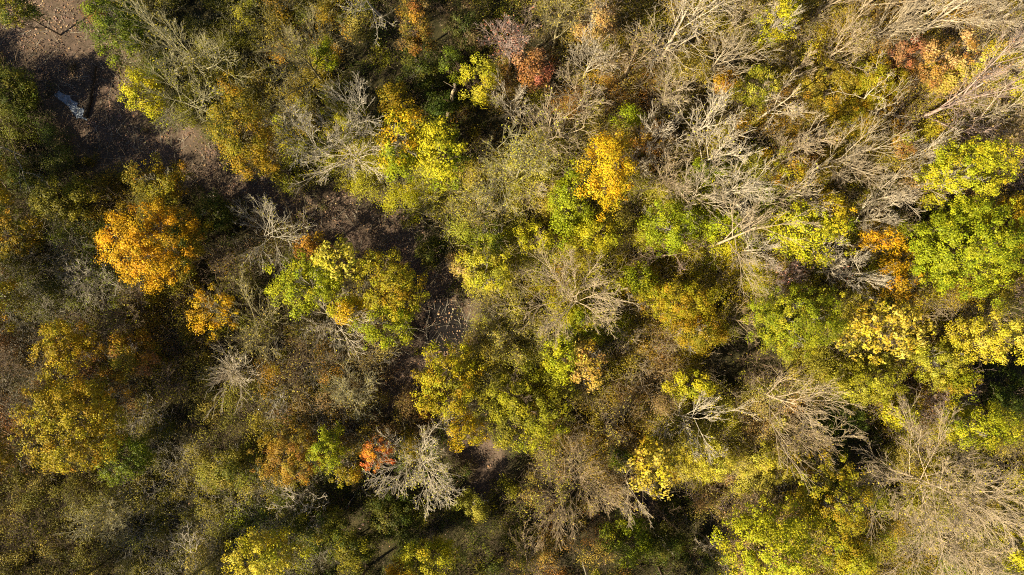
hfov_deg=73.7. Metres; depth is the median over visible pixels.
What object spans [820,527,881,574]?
broadleaf tree
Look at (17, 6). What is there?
broadleaf tree
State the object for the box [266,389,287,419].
dead tree
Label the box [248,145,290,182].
broadleaf tree
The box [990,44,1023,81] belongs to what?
bare tree
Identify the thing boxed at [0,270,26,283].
bare tree
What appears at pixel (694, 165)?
shrub
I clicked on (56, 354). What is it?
broadleaf tree
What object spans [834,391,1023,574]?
bare tree
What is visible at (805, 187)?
bare tree
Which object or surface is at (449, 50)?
broadleaf tree
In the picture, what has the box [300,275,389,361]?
bare tree
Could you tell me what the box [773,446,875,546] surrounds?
broadleaf tree
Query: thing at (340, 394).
shrub
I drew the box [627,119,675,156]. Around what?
broadleaf tree
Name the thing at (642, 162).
bare tree
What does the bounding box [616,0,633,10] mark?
bare tree
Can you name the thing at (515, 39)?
bare tree
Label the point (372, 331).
broadleaf tree
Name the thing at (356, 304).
broadleaf tree
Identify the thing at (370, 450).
broadleaf tree
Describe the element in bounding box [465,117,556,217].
bare tree
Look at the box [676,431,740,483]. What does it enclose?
broadleaf tree
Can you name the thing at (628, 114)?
shrub
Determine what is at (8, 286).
broadleaf tree
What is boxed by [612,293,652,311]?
bare tree
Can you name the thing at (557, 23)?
bare tree
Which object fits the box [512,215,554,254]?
broadleaf tree
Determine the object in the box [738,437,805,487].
shrub
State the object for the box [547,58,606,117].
bare tree
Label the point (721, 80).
broadleaf tree
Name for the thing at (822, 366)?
undergrowth
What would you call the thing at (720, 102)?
bare tree
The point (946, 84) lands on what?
broadleaf tree
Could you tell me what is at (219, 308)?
broadleaf tree
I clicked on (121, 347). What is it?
broadleaf tree
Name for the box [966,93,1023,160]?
bare tree
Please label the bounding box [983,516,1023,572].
broadleaf tree
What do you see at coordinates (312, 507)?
dead tree
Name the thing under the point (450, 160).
broadleaf tree
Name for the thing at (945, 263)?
broadleaf tree
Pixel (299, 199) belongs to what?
bare tree
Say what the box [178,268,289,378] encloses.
bare tree
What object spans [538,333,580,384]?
broadleaf tree
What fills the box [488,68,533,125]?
bare tree
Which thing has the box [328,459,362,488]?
broadleaf tree
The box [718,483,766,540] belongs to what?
shrub
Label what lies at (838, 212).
broadleaf tree
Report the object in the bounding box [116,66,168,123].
broadleaf tree
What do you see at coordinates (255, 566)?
broadleaf tree
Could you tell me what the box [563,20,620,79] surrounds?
bare tree
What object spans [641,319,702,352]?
bare tree
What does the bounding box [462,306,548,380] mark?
shrub
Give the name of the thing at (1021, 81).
broadleaf tree
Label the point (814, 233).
broadleaf tree
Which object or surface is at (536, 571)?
bare tree
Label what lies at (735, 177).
bare tree
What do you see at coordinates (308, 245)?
shrub
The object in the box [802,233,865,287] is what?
bare tree
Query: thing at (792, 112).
bare tree
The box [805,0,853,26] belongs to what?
bare tree
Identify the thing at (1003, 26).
bare tree
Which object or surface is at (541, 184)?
bare tree
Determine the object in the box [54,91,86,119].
water
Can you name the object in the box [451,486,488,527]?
shrub
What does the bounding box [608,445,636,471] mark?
shrub
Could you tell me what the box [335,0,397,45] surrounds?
bare tree
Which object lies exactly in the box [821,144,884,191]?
bare tree
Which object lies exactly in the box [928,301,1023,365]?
broadleaf tree
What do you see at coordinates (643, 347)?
bare tree
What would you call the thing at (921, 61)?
broadleaf tree
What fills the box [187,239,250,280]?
shrub
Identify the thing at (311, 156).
bare tree
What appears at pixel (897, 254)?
broadleaf tree
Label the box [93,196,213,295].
broadleaf tree
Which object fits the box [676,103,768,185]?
bare tree
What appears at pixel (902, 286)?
broadleaf tree
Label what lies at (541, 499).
bare tree
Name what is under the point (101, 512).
shrub
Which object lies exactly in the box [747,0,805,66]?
bare tree
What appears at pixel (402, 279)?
broadleaf tree
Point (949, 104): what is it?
bare tree
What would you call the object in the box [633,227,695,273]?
bare tree
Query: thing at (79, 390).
broadleaf tree
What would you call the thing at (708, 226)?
shrub
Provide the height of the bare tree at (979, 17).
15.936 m
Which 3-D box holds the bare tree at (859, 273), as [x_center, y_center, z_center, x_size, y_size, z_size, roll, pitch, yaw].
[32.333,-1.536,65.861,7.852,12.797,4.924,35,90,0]
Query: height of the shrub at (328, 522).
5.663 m
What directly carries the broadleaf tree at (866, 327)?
on the ground
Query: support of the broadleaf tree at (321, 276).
on the ground
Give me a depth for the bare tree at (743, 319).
67.41 m
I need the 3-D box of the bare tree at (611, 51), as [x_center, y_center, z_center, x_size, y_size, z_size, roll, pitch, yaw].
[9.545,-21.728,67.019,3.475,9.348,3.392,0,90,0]
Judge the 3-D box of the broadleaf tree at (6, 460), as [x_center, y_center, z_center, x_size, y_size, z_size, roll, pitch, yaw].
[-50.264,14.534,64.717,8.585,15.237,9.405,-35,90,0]
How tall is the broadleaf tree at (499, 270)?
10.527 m
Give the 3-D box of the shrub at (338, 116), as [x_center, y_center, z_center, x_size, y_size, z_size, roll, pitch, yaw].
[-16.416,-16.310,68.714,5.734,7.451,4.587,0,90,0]
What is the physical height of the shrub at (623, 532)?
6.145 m
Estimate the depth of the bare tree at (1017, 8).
67.06 m
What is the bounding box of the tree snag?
[443,82,455,118]
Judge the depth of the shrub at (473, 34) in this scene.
66.84 m
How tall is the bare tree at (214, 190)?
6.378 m
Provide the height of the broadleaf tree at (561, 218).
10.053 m
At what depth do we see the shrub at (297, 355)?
67.65 m
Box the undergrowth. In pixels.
[0,0,1023,574]
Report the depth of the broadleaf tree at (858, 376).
66.02 m
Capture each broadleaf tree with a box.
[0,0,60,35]
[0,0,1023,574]
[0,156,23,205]
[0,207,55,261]
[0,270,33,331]
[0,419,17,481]
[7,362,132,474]
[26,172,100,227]
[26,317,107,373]
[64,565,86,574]
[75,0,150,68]
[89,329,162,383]
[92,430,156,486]
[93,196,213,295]
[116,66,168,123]
[121,152,195,204]
[186,281,239,340]
[203,67,278,182]
[220,526,313,574]
[247,417,327,488]
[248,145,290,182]
[262,248,351,321]
[305,420,351,476]
[310,232,371,283]
[326,291,370,327]
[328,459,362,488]
[347,299,415,350]
[353,246,429,321]
[358,437,395,473]
[375,80,414,115]
[375,102,425,182]
[384,551,417,574]
[394,0,437,56]
[398,529,463,574]
[410,115,469,192]
[410,334,488,423]
[438,44,467,84]
[445,247,477,284]
[446,407,489,452]
[455,246,514,297]
[458,51,503,108]
[468,220,514,253]
[472,358,581,459]
[510,47,555,93]
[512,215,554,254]
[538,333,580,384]
[544,155,595,250]
[562,212,627,258]
[566,338,608,392]
[570,0,618,45]
[572,127,639,221]
[582,561,630,574]
[616,257,659,300]
[619,435,680,500]
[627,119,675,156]
[633,277,728,324]
[635,197,701,257]
[657,563,688,574]
[661,367,718,402]
[669,310,731,356]
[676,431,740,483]
[707,65,742,97]
[708,486,830,574]
[729,62,782,110]
[740,281,849,363]
[751,0,803,47]
[761,139,812,191]
[766,196,859,268]
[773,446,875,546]
[794,57,860,111]
[808,187,857,224]
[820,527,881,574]
[822,355,909,408]
[834,298,936,365]
[837,227,907,251]
[842,52,910,107]
[855,255,925,303]
[868,240,924,277]
[877,397,921,430]
[883,32,937,71]
[894,135,1023,209]
[896,26,982,91]
[902,191,1023,308]
[902,334,974,395]
[920,64,986,97]
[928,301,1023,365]
[930,364,983,409]
[931,398,1023,451]
[954,37,1023,87]
[962,190,1023,260]
[982,47,1023,117]
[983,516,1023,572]
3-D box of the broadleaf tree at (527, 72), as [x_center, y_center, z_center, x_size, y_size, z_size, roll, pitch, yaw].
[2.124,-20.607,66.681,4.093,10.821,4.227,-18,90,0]
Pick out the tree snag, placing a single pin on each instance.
(453, 91)
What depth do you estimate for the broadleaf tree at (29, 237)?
66.55 m
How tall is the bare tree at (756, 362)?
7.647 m
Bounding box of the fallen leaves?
[0,0,1023,574]
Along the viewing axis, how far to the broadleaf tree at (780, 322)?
61.40 m
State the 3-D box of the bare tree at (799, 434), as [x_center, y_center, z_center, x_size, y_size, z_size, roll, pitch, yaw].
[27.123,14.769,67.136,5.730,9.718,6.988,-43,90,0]
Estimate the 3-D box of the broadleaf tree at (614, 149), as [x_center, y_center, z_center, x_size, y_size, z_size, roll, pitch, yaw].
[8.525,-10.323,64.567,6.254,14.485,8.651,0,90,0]
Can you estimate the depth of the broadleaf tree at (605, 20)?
63.38 m
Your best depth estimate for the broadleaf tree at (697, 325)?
66.23 m
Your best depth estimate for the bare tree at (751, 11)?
63.65 m
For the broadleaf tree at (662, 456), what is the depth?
62.79 m
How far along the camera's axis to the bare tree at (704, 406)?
64.81 m
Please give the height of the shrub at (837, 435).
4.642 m
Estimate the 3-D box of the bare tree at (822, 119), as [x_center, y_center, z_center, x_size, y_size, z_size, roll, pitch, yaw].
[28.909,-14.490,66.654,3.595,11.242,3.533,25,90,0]
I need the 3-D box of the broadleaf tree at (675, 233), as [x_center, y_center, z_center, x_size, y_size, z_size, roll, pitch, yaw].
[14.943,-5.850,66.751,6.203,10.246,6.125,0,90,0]
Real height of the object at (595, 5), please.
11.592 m
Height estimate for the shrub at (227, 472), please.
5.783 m
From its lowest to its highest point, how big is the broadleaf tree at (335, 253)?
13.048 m
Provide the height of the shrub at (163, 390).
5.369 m
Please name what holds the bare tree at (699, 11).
on the ground
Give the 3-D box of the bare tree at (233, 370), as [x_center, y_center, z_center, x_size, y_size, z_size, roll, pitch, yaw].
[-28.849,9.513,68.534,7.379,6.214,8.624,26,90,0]
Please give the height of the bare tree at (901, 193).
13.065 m
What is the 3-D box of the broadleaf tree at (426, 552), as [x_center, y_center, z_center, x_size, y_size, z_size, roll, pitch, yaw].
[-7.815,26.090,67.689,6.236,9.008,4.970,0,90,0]
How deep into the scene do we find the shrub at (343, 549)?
67.58 m
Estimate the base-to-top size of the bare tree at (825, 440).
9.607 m
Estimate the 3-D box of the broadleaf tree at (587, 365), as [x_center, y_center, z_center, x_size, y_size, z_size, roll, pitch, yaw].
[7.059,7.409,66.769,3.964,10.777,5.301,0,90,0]
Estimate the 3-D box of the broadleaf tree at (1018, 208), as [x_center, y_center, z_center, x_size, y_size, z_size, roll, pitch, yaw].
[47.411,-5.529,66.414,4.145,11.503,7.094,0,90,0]
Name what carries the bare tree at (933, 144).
on the ground
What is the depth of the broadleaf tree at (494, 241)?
66.27 m
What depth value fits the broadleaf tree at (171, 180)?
66.22 m
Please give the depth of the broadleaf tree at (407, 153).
62.31 m
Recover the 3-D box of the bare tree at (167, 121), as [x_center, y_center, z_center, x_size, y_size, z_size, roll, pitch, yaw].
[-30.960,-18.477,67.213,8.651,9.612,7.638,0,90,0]
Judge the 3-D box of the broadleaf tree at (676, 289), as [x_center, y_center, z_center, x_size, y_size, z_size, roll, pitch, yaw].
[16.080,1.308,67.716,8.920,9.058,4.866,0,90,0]
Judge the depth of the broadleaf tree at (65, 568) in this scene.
68.25 m
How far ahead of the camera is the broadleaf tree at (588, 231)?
65.33 m
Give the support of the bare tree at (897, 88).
on the ground
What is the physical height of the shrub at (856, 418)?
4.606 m
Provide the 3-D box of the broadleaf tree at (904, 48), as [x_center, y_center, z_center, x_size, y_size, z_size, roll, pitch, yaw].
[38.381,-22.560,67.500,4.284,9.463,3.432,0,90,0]
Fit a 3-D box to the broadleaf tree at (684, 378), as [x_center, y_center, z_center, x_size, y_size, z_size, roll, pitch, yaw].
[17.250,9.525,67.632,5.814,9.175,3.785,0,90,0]
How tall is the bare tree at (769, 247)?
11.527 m
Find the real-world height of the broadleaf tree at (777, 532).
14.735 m
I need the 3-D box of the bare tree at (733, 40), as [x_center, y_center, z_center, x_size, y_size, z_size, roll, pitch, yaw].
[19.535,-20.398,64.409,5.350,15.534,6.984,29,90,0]
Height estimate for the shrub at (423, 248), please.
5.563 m
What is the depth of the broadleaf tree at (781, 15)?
63.11 m
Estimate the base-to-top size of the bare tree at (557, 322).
12.748 m
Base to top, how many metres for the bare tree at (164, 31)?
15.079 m
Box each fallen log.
[81,57,97,117]
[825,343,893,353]
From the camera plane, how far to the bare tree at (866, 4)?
63.73 m
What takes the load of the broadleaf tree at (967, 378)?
on the ground
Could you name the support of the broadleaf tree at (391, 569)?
on the ground
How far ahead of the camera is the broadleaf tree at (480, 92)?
63.73 m
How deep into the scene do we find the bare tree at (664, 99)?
64.28 m
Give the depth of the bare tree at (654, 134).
63.23 m
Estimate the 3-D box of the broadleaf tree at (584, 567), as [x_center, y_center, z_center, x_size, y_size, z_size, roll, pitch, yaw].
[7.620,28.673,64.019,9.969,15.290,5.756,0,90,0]
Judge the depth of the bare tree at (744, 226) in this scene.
61.69 m
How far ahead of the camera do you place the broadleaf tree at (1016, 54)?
62.65 m
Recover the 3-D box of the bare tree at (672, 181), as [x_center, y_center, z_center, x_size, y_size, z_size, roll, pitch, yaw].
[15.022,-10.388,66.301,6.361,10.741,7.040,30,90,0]
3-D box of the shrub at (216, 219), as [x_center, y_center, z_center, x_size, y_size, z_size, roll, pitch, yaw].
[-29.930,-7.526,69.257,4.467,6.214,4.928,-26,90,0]
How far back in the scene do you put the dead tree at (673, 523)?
69.07 m
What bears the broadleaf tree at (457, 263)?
on the ground
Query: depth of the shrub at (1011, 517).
67.45 m
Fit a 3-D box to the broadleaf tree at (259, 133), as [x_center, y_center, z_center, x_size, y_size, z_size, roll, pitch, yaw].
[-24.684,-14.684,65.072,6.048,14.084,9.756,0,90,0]
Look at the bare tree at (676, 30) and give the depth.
60.24 m
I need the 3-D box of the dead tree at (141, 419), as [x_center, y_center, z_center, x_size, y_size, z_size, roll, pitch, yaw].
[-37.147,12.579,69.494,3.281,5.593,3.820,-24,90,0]
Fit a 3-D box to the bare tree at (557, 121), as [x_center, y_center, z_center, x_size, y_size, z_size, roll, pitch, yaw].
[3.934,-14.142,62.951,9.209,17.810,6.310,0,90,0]
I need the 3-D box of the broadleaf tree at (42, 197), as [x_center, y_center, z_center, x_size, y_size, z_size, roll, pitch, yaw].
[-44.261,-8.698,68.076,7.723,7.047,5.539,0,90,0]
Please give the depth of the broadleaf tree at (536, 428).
64.64 m
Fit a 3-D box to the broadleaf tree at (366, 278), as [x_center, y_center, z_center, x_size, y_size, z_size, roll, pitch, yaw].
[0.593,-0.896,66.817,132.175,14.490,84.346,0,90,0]
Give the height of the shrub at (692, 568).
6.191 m
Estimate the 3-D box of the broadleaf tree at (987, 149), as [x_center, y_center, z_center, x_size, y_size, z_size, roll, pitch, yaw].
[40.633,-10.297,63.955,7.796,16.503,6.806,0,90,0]
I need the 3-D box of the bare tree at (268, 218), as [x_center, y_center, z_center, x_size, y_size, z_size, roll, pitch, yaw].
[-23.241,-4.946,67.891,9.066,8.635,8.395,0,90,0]
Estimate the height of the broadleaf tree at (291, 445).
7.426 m
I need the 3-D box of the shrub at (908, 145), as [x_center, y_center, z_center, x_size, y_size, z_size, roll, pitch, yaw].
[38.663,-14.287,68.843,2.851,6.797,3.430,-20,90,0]
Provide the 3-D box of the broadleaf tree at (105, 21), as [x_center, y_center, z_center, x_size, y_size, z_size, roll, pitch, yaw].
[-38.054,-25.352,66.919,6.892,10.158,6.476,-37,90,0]
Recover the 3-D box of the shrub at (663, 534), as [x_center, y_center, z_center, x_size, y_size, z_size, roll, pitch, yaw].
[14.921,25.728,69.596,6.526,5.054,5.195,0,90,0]
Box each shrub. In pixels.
[0,65,42,120]
[0,344,37,416]
[0,415,53,483]
[0,485,72,556]
[53,489,135,548]
[54,246,139,314]
[57,299,124,354]
[133,349,168,375]
[146,345,192,411]
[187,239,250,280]
[188,188,237,234]
[198,443,253,493]
[274,330,341,399]
[289,501,349,541]
[291,231,333,263]
[308,33,339,72]
[313,526,378,574]
[317,100,376,145]
[322,348,382,421]
[363,490,429,549]
[396,35,441,92]
[413,226,457,273]
[414,175,461,243]
[419,84,462,122]
[439,180,521,241]
[442,0,495,53]
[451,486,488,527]
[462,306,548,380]
[563,303,604,345]
[595,512,655,568]
[608,100,647,129]
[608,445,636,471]
[629,516,693,568]
[672,546,723,574]
[692,155,735,189]
[695,205,748,245]
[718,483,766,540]
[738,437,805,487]
[764,258,814,295]
[792,412,848,470]
[822,96,888,144]
[823,395,870,437]
[885,125,920,160]
[915,383,985,427]
[980,479,1023,546]
[982,364,1023,424]
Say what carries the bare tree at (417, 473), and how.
on the ground
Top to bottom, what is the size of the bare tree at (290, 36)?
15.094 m
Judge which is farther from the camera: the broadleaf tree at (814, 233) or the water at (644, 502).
the water at (644, 502)
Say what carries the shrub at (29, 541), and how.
on the ground
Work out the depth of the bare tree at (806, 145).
62.60 m
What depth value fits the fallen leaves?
72.82 m
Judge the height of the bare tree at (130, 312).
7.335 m
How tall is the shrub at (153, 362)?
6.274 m
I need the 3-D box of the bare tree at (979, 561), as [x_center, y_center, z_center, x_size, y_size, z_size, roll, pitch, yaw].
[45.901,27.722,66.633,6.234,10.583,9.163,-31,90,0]
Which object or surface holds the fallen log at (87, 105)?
on the ground
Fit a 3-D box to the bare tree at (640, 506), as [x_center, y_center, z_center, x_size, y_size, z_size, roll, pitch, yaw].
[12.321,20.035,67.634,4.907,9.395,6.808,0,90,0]
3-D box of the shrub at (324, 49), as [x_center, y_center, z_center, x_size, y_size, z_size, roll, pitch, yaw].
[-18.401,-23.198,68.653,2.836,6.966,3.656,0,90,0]
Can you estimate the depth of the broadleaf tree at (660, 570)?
69.85 m
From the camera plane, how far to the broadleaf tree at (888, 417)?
65.80 m
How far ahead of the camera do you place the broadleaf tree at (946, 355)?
65.43 m
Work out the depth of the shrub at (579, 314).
67.22 m
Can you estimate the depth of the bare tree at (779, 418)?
62.66 m
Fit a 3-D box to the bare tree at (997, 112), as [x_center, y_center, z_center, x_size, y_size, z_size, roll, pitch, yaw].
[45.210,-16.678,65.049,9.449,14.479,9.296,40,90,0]
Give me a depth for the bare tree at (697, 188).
63.10 m
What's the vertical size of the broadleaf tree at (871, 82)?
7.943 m
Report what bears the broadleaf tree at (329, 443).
on the ground
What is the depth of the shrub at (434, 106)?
68.05 m
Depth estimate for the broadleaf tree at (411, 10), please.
64.84 m
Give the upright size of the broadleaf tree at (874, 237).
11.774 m
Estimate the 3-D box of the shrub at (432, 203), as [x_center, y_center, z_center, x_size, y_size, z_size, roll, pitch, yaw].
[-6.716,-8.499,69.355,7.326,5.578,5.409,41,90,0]
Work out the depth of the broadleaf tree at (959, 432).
63.25 m
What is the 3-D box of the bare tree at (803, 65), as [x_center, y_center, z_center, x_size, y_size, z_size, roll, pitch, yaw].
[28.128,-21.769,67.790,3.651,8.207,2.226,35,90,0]
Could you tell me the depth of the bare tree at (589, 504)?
63.11 m
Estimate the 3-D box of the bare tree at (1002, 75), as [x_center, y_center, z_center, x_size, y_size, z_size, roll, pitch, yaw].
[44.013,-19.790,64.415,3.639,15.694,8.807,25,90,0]
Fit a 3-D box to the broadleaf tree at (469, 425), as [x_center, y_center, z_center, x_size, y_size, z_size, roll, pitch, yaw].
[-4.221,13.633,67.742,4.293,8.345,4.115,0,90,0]
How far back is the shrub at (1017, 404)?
67.79 m
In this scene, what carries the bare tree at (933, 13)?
on the ground
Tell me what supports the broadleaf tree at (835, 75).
on the ground
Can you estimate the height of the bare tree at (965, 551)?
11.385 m
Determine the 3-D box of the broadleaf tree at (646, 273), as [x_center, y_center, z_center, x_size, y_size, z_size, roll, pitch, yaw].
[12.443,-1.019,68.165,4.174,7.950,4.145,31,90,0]
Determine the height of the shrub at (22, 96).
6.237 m
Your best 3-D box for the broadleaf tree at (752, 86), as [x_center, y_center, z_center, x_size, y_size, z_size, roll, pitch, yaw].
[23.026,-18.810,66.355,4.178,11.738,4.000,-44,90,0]
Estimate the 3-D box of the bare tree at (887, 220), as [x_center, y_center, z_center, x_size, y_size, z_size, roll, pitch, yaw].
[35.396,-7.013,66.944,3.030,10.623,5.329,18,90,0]
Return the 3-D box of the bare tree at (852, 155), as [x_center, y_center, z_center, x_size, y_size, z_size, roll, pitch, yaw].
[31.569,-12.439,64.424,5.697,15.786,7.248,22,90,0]
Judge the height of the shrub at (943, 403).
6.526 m
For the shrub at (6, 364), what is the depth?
68.26 m
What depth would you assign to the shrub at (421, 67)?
66.44 m
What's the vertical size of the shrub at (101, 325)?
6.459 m
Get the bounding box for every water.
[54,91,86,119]
[638,497,647,512]
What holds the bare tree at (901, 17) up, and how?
on the ground
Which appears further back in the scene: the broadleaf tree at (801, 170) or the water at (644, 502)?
the water at (644, 502)
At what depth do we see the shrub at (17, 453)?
68.65 m
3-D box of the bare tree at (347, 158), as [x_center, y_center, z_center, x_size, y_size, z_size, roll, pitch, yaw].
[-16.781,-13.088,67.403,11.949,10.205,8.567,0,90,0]
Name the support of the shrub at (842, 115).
on the ground
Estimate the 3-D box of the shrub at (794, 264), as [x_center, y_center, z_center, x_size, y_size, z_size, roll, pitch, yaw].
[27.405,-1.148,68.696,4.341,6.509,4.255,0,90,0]
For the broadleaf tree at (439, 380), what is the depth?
65.03 m
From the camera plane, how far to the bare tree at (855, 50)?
63.79 m
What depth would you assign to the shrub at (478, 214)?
67.58 m
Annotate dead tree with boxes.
[126,391,163,435]
[170,522,205,570]
[265,479,326,516]
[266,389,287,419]
[306,493,330,529]
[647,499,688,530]
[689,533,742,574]
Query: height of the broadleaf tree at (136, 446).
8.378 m
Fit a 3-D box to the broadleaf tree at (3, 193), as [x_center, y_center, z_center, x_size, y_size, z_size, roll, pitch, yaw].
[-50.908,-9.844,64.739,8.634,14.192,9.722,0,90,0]
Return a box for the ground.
[0,0,1023,574]
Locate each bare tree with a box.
[0,145,48,197]
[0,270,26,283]
[94,276,154,343]
[101,0,255,93]
[131,59,225,138]
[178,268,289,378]
[195,167,239,218]
[195,337,262,420]
[226,194,320,275]
[248,102,385,168]
[253,4,327,117]
[274,174,311,238]
[287,107,398,199]
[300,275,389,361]
[316,71,385,142]
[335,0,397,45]
[362,401,472,518]
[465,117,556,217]
[475,2,541,67]
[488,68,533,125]
[495,232,629,349]
[495,519,556,574]
[503,449,601,520]
[505,85,609,157]
[514,427,633,556]
[516,180,546,209]
[526,0,598,52]
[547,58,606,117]
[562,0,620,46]
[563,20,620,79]
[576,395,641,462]
[593,41,629,79]
[598,25,677,77]
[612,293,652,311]
[613,327,647,355]
[614,458,664,529]
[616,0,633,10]
[619,142,656,177]
[622,0,745,78]
[626,133,702,203]
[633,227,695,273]
[635,100,692,157]
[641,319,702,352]
[649,389,761,465]
[653,47,700,115]
[660,77,747,150]
[662,150,735,231]
[674,0,741,29]
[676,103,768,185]
[688,25,774,91]
[701,183,821,303]
[708,143,799,221]
[711,296,762,344]
[722,0,778,36]
[726,217,783,273]
[733,330,786,389]
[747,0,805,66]
[748,66,817,132]
[748,363,863,494]
[760,120,840,169]
[763,418,867,506]
[765,400,844,466]
[774,154,845,221]
[783,45,816,79]
[785,111,839,145]
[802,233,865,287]
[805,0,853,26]
[809,105,921,191]
[814,0,876,75]
[819,236,902,303]
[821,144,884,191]
[826,50,915,135]
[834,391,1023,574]
[845,0,942,27]
[845,184,909,239]
[854,160,965,222]
[865,0,966,47]
[871,0,927,39]
[879,486,1022,574]
[892,118,965,188]
[905,24,1023,141]
[911,0,1023,37]
[928,21,1023,106]
[930,66,1023,143]
[934,535,1021,574]
[960,1,1023,69]
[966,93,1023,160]
[982,0,1023,28]
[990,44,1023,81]
[1005,272,1023,303]
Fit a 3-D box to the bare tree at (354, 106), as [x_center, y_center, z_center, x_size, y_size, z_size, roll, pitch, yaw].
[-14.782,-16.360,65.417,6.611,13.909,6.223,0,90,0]
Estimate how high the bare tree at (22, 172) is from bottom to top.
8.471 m
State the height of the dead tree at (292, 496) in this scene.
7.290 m
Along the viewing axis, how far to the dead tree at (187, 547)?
68.74 m
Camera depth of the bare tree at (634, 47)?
62.26 m
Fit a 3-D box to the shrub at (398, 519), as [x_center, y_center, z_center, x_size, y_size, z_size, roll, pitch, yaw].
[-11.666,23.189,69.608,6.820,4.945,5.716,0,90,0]
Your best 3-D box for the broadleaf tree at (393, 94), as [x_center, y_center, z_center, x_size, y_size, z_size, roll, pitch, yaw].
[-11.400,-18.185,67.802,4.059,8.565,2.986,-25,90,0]
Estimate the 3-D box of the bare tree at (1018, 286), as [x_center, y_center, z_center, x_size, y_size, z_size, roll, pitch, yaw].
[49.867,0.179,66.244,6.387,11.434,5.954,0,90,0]
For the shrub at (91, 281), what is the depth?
67.78 m

